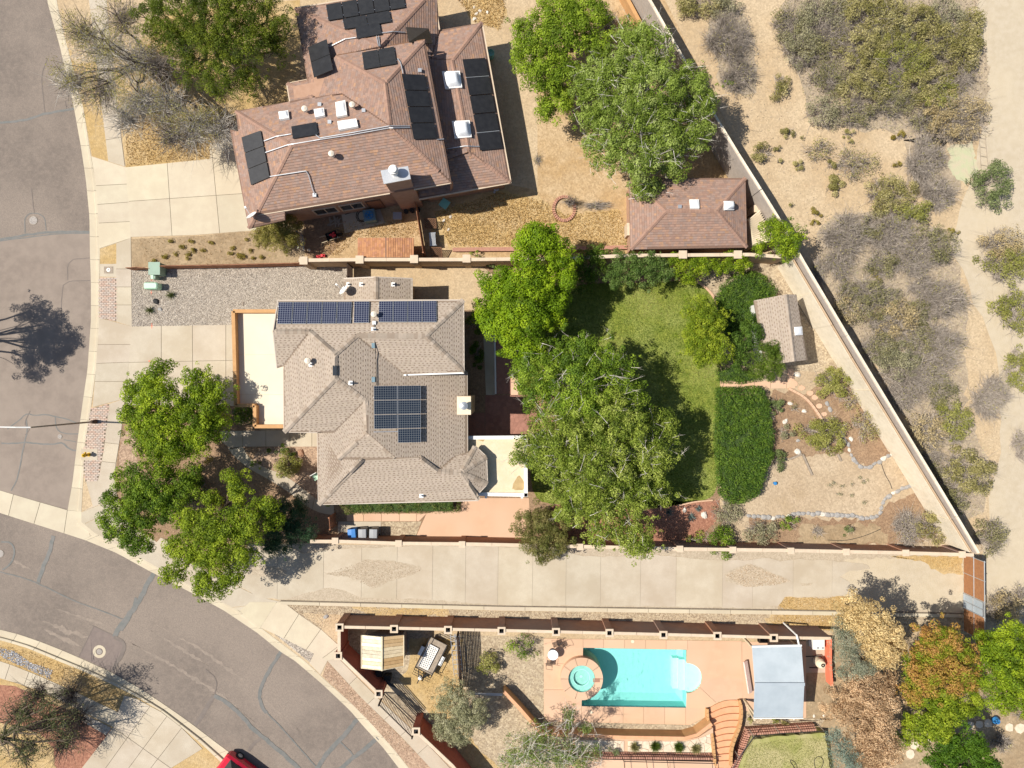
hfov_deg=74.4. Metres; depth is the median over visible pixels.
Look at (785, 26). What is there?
desert shrub
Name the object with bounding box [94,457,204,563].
broadleaf tree
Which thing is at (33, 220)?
manhole
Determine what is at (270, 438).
entrance walk
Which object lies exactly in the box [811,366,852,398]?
garden shrub
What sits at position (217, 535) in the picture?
broadleaf tree
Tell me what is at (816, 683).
planting ground
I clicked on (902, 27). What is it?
desert shrub
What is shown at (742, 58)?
brush twigs
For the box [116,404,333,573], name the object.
planting ground
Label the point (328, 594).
dirt strip
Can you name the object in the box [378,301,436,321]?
solar array
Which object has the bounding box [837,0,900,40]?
desert shrub
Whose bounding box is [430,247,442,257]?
lattice panel
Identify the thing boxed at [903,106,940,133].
desert shrub
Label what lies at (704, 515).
garden rock
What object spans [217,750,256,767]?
parked car
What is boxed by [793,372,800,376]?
garden rock
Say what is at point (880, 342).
desert shrub
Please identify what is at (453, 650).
ladder
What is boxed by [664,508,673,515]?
agave plant
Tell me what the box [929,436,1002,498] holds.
desert shrub
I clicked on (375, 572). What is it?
gravel
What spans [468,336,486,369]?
garden shrub
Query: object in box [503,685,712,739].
retaining wall
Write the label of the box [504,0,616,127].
broadleaf tree
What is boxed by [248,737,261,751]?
sealed crack
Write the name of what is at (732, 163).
boundary wall
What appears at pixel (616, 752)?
garden shrub
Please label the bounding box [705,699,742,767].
garden steps
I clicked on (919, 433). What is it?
desert shrub
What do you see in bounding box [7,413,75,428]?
sealed crack
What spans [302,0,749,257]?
house yard
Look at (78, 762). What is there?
red bed
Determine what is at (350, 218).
side slab
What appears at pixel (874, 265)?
desert shrub
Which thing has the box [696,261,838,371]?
garden gravel
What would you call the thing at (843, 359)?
wall
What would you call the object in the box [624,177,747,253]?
garage
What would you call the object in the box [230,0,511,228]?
house
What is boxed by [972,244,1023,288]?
desert shrub
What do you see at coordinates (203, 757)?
corner ground
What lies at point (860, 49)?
desert shrub
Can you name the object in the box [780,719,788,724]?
garden shrub
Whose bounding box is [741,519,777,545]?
garden shrub
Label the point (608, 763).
patio
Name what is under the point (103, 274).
meter pad
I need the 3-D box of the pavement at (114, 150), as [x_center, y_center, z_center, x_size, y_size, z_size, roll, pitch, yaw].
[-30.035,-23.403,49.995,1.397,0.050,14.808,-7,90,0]
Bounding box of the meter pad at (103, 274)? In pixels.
[100,264,115,276]
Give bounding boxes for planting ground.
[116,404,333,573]
[484,262,829,541]
[733,633,1023,767]
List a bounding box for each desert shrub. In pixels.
[674,0,723,20]
[696,4,762,77]
[705,0,746,19]
[716,53,766,101]
[750,141,778,163]
[768,1,806,46]
[769,70,790,108]
[773,20,820,77]
[791,27,844,72]
[792,0,852,38]
[800,136,840,164]
[801,55,853,99]
[802,89,841,137]
[803,6,857,63]
[805,252,826,286]
[815,0,868,20]
[816,198,880,266]
[820,244,857,288]
[823,54,891,108]
[824,14,900,94]
[826,267,906,329]
[827,276,862,318]
[829,139,880,183]
[829,291,862,329]
[831,95,878,129]
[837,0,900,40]
[853,208,890,243]
[855,27,937,99]
[857,247,903,282]
[857,319,905,366]
[858,53,902,94]
[858,170,920,216]
[861,5,913,43]
[863,207,926,261]
[864,296,919,349]
[867,172,892,190]
[867,336,922,387]
[868,0,947,55]
[871,75,921,127]
[883,195,932,231]
[883,376,928,417]
[886,343,963,403]
[887,238,938,279]
[895,52,958,110]
[896,321,935,359]
[901,84,1001,146]
[901,120,955,195]
[902,409,958,458]
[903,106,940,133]
[903,298,937,330]
[905,220,972,272]
[905,268,948,300]
[905,316,979,372]
[910,12,969,82]
[911,169,967,218]
[911,341,965,379]
[912,73,972,117]
[912,273,981,325]
[915,0,967,33]
[919,364,961,411]
[920,441,953,466]
[928,391,982,450]
[928,458,950,490]
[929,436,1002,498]
[939,472,978,516]
[943,10,986,77]
[944,434,966,447]
[946,62,981,97]
[957,1,987,47]
[962,156,1018,217]
[962,369,1018,427]
[968,223,1023,265]
[969,517,1011,561]
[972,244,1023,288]
[985,586,1023,626]
[986,281,1023,340]
[1000,341,1023,403]
[1008,420,1023,462]
[1010,580,1023,607]
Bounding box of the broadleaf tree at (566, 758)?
[494,717,602,767]
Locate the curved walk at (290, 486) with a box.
[228,447,333,514]
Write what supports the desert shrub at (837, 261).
on the brush litter at (853, 332)
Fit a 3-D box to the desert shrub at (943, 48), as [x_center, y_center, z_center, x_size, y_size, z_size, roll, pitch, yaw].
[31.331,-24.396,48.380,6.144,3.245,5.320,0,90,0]
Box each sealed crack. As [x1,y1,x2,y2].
[0,108,73,123]
[0,230,89,239]
[0,233,88,240]
[0,571,122,619]
[1,442,75,450]
[1,541,14,569]
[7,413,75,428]
[11,420,27,490]
[24,213,45,232]
[37,535,54,582]
[41,58,47,112]
[55,416,77,433]
[61,280,89,319]
[67,258,87,279]
[78,626,93,656]
[111,636,125,671]
[112,573,155,636]
[120,597,136,630]
[193,694,213,725]
[206,669,216,694]
[214,694,300,767]
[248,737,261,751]
[258,651,281,713]
[265,711,315,766]
[315,718,357,767]
[339,737,378,767]
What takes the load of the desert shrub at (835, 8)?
on the brush litter at (887, 127)
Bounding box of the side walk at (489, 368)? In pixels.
[483,330,494,394]
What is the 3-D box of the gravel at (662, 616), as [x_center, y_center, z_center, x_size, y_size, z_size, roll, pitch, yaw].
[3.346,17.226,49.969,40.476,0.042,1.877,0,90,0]
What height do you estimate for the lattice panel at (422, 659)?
0.056 m
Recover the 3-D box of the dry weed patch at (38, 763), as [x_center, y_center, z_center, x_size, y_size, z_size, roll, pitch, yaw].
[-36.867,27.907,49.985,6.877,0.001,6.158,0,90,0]
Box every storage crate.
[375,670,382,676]
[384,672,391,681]
[393,212,401,219]
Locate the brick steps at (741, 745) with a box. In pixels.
[731,722,815,767]
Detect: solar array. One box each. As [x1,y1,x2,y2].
[242,131,269,184]
[277,302,352,323]
[291,122,318,138]
[308,39,332,77]
[326,0,405,20]
[343,11,391,29]
[354,301,369,322]
[355,23,381,38]
[362,47,396,69]
[373,386,420,442]
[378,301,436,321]
[402,74,436,138]
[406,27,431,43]
[463,58,501,150]
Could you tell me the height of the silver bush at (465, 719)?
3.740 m
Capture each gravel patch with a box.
[246,565,286,577]
[324,559,420,587]
[724,563,791,586]
[799,582,811,585]
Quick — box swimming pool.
[582,648,700,707]
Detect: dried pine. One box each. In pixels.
[818,663,906,767]
[827,587,907,670]
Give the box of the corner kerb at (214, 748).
[0,630,227,761]
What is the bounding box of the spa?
[560,649,602,699]
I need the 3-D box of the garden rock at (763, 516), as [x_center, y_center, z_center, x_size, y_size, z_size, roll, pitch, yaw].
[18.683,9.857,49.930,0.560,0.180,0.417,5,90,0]
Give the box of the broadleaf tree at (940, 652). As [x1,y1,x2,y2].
[895,612,986,709]
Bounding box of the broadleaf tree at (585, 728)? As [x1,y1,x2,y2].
[552,703,601,747]
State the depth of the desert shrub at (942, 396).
49.29 m
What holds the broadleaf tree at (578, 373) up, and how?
on the lawn at (647, 364)
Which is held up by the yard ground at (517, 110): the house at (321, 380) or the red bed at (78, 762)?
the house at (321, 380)
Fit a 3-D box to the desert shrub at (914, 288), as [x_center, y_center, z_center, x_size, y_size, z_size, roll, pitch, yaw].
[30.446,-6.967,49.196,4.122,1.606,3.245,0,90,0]
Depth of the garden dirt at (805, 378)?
49.99 m
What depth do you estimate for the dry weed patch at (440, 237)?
49.99 m
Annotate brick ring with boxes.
[552,195,575,221]
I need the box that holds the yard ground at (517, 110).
[57,0,1000,767]
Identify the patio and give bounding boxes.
[417,498,529,537]
[468,395,559,435]
[496,338,510,393]
[569,759,714,767]
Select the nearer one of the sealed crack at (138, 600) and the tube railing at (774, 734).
the tube railing at (774, 734)
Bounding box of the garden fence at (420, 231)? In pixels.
[414,202,426,257]
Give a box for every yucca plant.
[144,304,154,315]
[166,288,173,300]
[629,742,640,753]
[650,741,661,752]
[674,740,683,753]
[691,741,701,754]
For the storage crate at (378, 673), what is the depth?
49.34 m
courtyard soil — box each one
[334,500,529,535]
[348,631,578,767]
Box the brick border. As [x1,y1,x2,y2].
[453,245,626,251]
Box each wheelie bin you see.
[347,527,357,537]
[358,527,368,537]
[369,527,379,537]
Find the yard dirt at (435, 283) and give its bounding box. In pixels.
[353,267,493,309]
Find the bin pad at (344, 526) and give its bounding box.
[338,522,380,534]
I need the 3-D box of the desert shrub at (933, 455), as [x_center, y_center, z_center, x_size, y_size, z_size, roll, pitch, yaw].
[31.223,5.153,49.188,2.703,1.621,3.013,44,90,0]
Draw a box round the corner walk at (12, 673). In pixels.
[0,661,117,725]
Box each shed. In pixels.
[358,238,413,257]
[361,629,406,670]
[749,294,806,364]
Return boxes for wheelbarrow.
[319,230,342,242]
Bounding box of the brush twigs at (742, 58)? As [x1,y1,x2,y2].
[710,10,759,98]
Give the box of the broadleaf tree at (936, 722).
[901,685,984,752]
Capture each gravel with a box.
[0,648,52,678]
[131,266,346,326]
[275,635,313,661]
[288,605,829,627]
[324,664,414,752]
[329,561,419,586]
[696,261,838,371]
[703,21,996,554]
[726,564,786,586]
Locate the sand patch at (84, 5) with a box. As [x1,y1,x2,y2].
[61,0,164,63]
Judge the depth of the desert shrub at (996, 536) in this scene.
49.37 m
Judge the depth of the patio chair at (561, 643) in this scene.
49.56 m
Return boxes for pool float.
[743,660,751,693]
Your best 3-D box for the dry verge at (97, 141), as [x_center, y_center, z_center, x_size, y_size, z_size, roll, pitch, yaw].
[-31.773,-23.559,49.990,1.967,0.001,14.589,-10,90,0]
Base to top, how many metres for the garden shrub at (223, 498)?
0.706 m
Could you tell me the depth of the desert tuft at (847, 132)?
49.73 m
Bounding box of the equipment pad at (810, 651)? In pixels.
[806,640,824,672]
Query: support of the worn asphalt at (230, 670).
on the street
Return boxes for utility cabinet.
[148,262,166,275]
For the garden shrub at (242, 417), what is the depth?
49.08 m
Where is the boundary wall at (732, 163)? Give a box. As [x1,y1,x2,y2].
[631,0,979,553]
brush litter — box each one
[708,10,756,94]
[779,0,992,145]
[816,210,990,519]
[904,135,960,207]
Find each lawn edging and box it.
[678,499,712,505]
[693,281,715,302]
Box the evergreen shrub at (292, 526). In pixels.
[254,494,318,560]
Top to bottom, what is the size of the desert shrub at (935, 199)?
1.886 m
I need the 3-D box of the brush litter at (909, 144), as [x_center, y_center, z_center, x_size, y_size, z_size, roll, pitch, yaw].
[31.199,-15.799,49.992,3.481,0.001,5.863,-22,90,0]
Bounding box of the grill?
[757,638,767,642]
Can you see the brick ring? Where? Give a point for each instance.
(556, 215)
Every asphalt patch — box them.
[0,233,90,508]
[79,627,125,670]
[197,698,259,750]
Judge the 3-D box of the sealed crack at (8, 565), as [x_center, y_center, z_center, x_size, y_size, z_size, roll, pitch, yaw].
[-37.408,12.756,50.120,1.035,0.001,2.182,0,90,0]
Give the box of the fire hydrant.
[81,452,90,456]
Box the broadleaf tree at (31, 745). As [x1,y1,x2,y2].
[0,644,112,767]
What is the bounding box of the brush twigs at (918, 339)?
[814,212,995,523]
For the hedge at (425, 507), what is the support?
on the courtyard soil at (340, 516)
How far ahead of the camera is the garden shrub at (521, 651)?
49.33 m
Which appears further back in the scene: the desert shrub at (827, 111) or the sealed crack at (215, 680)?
the sealed crack at (215, 680)
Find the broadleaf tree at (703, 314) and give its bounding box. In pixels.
[680,289,734,339]
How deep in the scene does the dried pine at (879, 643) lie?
44.47 m
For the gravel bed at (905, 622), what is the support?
on the yard ground at (517, 110)
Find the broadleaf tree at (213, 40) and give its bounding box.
[128,0,297,104]
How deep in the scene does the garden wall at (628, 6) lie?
49.07 m
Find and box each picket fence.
[378,692,413,738]
[456,631,462,693]
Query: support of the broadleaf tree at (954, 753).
on the planting ground at (816, 683)
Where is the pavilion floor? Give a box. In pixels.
[742,641,805,717]
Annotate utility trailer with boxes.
[412,636,447,683]
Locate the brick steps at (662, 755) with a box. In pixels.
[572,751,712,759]
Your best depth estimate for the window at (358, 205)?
48.33 m
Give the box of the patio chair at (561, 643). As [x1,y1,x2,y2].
[557,640,565,649]
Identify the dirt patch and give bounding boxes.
[131,228,299,266]
[302,613,340,641]
[842,556,963,612]
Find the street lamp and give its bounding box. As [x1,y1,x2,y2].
[0,419,97,427]
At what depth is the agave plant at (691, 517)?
49.80 m
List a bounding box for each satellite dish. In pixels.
[244,206,255,217]
[335,283,346,293]
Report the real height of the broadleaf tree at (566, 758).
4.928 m
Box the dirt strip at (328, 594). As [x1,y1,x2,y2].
[244,544,963,614]
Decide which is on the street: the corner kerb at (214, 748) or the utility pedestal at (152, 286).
the corner kerb at (214, 748)
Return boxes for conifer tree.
[726,312,765,372]
[744,340,785,382]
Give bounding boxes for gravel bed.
[84,715,111,734]
[118,428,138,478]
[253,447,317,499]
[275,634,312,660]
[289,605,963,630]
[323,662,429,767]
[381,522,420,535]
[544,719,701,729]
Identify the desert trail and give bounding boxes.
[951,0,1023,632]
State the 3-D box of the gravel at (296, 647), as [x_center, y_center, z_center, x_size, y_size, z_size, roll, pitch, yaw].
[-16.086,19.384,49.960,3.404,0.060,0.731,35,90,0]
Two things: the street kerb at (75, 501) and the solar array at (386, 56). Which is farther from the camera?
the street kerb at (75, 501)
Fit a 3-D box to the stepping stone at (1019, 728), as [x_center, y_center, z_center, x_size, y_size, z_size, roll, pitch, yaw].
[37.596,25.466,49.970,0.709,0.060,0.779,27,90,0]
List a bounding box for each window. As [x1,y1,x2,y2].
[312,206,339,215]
[338,202,365,210]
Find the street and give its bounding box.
[0,0,397,767]
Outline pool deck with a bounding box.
[544,639,741,724]
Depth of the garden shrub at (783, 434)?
49.56 m
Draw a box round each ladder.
[450,634,457,675]
[454,634,462,674]
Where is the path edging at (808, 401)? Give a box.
[788,388,821,418]
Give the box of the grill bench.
[429,232,436,246]
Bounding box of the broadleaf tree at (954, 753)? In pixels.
[919,721,1002,767]
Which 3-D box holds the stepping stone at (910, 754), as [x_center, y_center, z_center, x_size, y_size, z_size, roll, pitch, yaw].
[29.477,27.389,49.970,0.586,0.060,0.704,-20,90,0]
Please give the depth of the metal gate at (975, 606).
48.87 m
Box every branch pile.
[533,152,542,168]
[577,200,613,212]
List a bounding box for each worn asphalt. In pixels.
[11,559,29,568]
[42,621,87,637]
[44,629,80,646]
[51,606,115,628]
[131,643,260,726]
[151,622,299,730]
[152,631,210,666]
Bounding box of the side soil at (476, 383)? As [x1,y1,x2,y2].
[464,310,529,499]
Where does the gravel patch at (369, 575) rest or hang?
on the driveway at (490, 575)
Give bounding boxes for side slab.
[342,209,384,232]
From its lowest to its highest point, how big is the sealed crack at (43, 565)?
0.001 m
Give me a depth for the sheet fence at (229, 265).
49.22 m
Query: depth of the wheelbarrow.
49.53 m
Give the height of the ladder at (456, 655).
0.180 m
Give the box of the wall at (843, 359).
[777,259,971,551]
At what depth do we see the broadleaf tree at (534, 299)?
44.33 m
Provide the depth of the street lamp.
45.71 m
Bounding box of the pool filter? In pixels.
[806,655,825,668]
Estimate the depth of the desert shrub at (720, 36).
49.39 m
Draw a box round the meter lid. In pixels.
[104,266,112,272]
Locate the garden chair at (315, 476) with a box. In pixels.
[310,472,317,480]
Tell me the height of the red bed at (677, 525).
0.001 m
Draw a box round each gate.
[296,230,305,252]
[328,512,336,529]
[346,263,352,277]
[963,556,985,638]
[963,593,983,617]
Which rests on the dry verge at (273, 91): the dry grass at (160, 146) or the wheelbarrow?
the dry grass at (160, 146)
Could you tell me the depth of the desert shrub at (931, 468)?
49.41 m
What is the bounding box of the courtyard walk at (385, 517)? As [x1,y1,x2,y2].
[347,514,425,520]
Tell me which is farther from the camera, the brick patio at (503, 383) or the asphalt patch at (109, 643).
the asphalt patch at (109, 643)
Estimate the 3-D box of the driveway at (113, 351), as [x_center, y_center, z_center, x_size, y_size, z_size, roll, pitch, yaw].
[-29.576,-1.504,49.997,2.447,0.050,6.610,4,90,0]
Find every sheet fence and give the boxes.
[126,267,148,269]
[160,262,302,268]
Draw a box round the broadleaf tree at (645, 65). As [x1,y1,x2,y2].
[566,8,723,203]
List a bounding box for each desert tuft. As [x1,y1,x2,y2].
[780,128,794,138]
[792,159,803,170]
[807,219,819,225]
[810,206,822,217]
[826,159,836,169]
[827,174,845,197]
[842,129,854,138]
[890,129,905,139]
[892,161,901,166]
[947,224,960,233]
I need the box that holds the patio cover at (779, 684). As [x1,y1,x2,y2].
[743,622,804,720]
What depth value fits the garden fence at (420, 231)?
48.89 m
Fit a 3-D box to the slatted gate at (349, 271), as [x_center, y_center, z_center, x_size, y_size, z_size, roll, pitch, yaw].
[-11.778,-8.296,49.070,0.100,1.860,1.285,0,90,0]
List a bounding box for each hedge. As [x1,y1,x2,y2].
[339,502,461,514]
[712,268,778,338]
[712,385,775,504]
[715,365,756,384]
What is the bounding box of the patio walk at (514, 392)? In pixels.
[511,369,517,395]
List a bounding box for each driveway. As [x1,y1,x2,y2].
[82,696,201,767]
[91,156,130,247]
[93,318,131,406]
[126,121,255,236]
[126,325,233,405]
[224,545,869,607]
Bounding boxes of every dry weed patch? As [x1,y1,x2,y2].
[0,723,55,767]
[352,607,449,616]
[399,637,498,767]
[430,190,626,248]
[463,0,506,29]
[764,614,833,631]
[779,596,850,609]
[891,555,962,574]
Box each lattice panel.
[418,644,437,669]
[424,218,436,227]
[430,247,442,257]
[470,692,502,695]
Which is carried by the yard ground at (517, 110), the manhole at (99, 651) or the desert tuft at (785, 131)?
the desert tuft at (785, 131)
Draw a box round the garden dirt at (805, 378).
[699,254,974,553]
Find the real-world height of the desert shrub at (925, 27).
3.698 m
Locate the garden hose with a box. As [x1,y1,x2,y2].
[832,529,880,540]
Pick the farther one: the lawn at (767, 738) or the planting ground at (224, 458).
the planting ground at (224, 458)
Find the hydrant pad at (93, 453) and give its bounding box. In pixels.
[81,449,97,459]
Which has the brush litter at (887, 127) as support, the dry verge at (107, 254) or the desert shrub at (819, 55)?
the desert shrub at (819, 55)
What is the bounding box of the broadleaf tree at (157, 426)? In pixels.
[116,357,239,478]
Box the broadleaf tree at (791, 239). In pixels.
[751,213,807,263]
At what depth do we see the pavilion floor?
49.97 m
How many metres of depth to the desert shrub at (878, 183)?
49.71 m
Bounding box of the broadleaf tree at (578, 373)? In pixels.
[505,322,654,422]
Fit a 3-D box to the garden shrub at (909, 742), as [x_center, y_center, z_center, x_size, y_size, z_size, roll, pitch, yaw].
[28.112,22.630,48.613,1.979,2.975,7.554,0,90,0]
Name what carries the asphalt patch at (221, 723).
on the street
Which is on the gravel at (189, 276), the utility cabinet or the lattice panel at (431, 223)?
the utility cabinet
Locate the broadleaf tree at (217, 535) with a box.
[157,467,286,602]
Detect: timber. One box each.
[789,453,801,459]
[802,454,812,475]
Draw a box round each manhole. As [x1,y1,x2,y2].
[29,216,37,224]
[93,645,105,657]
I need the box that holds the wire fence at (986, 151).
[979,137,987,165]
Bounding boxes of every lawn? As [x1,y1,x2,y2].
[518,281,719,508]
[738,727,829,767]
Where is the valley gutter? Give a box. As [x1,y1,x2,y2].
[0,490,91,539]
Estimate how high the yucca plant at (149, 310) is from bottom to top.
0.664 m
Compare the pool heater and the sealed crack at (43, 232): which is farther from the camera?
the sealed crack at (43, 232)
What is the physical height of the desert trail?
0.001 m
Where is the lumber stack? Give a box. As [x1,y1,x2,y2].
[382,678,422,715]
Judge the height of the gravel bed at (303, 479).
0.001 m
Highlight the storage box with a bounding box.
[747,205,759,216]
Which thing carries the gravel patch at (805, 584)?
on the driveway at (490, 575)
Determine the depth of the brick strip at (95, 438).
49.97 m
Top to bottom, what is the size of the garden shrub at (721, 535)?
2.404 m
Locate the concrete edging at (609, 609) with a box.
[280,600,963,617]
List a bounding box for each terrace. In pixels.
[541,726,712,752]
[744,714,823,726]
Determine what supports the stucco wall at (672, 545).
on the yard ground at (517, 110)
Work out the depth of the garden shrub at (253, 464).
49.70 m
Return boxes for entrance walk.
[152,538,167,554]
[221,430,316,448]
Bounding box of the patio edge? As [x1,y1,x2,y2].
[494,335,495,393]
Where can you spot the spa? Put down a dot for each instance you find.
(580, 680)
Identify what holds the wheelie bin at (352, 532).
on the bin pad at (344, 526)
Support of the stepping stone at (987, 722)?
on the planting ground at (816, 683)
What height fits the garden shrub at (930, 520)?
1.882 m
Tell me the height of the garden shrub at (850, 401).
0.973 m
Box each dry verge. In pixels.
[62,10,107,160]
[100,244,115,263]
[114,0,299,166]
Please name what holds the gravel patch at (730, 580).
on the driveway at (490, 575)
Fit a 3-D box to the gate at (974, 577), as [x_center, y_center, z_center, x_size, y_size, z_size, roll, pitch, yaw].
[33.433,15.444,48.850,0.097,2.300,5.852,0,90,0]
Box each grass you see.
[0,647,123,709]
[125,119,233,164]
[140,235,250,264]
[320,219,419,254]
[412,646,491,761]
[459,0,504,28]
[744,737,834,767]
[772,596,850,630]
[899,556,962,571]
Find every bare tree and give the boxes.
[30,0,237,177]
[559,193,577,207]
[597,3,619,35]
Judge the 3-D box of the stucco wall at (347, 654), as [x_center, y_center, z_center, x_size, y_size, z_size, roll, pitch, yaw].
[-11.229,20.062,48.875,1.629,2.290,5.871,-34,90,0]
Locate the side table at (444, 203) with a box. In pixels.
[438,197,450,211]
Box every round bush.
[249,214,305,256]
[508,497,577,565]
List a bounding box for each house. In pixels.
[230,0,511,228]
[231,276,527,505]
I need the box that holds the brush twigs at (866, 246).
[716,37,991,536]
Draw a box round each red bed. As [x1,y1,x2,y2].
[0,685,110,767]
[550,500,718,540]
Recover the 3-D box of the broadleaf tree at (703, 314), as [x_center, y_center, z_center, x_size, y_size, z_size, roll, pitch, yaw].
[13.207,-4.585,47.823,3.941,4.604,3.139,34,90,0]
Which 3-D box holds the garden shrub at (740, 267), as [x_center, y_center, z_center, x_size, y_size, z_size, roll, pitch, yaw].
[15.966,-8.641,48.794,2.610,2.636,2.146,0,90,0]
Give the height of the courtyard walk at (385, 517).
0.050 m
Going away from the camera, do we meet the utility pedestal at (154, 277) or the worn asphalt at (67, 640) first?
the utility pedestal at (154, 277)
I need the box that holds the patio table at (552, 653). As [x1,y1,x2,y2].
[548,648,557,659]
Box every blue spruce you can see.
[823,726,863,767]
[827,616,877,684]
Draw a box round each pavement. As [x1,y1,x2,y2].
[81,479,279,627]
[89,0,124,165]
[98,399,124,480]
[116,238,131,325]
[240,602,336,660]
[310,654,326,673]
[328,659,449,767]
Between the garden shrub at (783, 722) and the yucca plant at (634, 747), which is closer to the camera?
the yucca plant at (634, 747)
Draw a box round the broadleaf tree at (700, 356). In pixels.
[673,319,735,368]
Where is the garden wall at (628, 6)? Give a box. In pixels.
[619,0,643,32]
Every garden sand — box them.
[745,452,913,517]
[798,522,887,544]
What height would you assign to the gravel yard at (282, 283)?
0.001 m
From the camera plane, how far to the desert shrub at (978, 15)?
49.12 m
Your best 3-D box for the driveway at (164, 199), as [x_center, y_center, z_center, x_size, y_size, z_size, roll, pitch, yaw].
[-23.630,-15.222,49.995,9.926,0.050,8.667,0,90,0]
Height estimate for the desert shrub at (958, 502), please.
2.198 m
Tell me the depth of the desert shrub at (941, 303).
49.39 m
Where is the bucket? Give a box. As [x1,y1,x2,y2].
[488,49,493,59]
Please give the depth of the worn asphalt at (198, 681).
50.13 m
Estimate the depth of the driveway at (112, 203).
49.97 m
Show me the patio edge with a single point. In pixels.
(495, 361)
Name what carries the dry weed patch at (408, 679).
on the courtyard soil at (522, 680)
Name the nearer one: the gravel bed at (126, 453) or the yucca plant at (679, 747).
the yucca plant at (679, 747)
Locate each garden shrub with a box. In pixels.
[187,476,207,499]
[203,455,213,464]
[204,495,225,507]
[232,407,252,425]
[249,460,261,469]
[265,443,295,456]
[273,449,303,477]
[465,312,481,334]
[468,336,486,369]
[469,250,481,257]
[473,649,499,675]
[504,632,539,661]
[573,243,611,294]
[601,243,678,293]
[607,747,619,755]
[665,251,728,285]
[680,535,701,542]
[696,522,736,560]
[709,495,743,529]
[718,248,752,276]
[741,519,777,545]
[768,395,784,419]
[771,449,786,472]
[777,424,795,441]
[778,514,800,530]
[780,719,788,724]
[793,412,850,461]
[810,523,825,539]
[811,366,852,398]
[833,388,860,411]
[843,525,855,536]
[846,409,879,445]
[890,502,930,547]
[891,653,917,749]
[912,509,946,546]
[981,694,999,715]
[986,730,1016,753]
[1007,711,1023,720]
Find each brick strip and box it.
[83,404,108,481]
[98,277,116,320]
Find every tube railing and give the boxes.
[622,756,714,767]
[733,723,823,767]
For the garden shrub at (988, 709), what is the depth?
49.59 m
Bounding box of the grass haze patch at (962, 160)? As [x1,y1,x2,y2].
[947,141,977,184]
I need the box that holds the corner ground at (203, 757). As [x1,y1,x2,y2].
[0,640,220,767]
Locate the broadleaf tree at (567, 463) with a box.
[501,383,683,566]
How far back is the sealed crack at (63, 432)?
50.12 m
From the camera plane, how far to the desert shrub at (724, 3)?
49.37 m
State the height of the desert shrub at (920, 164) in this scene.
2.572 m
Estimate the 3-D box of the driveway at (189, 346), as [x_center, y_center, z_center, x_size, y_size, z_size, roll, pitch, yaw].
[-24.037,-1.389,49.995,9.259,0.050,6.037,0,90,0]
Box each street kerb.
[47,0,99,511]
[77,521,407,767]
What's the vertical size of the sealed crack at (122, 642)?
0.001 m
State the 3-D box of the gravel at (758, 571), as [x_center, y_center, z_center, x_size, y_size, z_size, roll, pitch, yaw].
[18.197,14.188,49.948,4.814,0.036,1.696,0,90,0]
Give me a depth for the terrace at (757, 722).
49.97 m
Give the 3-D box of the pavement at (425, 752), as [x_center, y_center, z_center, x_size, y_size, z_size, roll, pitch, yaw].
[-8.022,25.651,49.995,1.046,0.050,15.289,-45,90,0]
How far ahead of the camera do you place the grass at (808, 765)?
49.14 m
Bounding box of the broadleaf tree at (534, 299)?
[471,220,583,366]
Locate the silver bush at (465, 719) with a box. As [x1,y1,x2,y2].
[426,676,490,747]
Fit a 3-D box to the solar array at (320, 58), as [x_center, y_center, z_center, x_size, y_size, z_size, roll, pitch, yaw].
[-12.812,-21.771,45.093,1.476,1.043,2.453,-14,90,0]
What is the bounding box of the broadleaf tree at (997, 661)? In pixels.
[972,612,1023,718]
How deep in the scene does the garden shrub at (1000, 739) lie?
49.74 m
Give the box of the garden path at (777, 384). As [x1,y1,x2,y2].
[720,369,794,388]
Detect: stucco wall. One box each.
[299,250,785,269]
[310,532,973,557]
[334,629,386,697]
[335,613,830,641]
[412,713,471,767]
[825,639,832,684]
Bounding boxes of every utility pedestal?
[144,282,161,289]
[151,275,159,279]
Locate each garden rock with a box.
[166,271,171,277]
[297,449,303,456]
[701,512,706,518]
[761,514,766,519]
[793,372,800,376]
[794,449,800,453]
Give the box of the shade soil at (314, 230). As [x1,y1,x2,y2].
[303,215,350,257]
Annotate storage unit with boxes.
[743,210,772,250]
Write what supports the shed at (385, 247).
on the house yard at (563, 168)
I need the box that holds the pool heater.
[809,640,824,649]
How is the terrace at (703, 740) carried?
on the yard ground at (517, 110)
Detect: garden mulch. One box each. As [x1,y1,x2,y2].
[749,493,935,545]
[770,378,889,465]
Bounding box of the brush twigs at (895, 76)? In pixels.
[780,0,993,143]
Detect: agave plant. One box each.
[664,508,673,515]
[687,511,695,522]
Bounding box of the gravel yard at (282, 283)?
[132,266,345,325]
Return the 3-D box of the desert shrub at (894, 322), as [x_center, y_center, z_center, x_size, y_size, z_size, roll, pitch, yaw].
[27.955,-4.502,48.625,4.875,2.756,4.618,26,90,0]
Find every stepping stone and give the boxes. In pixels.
[790,380,797,385]
[906,749,914,758]
[910,741,918,748]
[968,721,973,729]
[975,721,982,727]
[984,719,991,726]
[1005,723,1012,731]
[1014,723,1023,733]
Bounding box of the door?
[365,199,385,209]
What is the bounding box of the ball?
[991,716,999,723]
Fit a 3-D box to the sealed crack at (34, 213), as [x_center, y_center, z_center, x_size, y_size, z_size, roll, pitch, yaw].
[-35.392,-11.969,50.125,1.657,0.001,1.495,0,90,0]
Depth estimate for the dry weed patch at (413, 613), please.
49.99 m

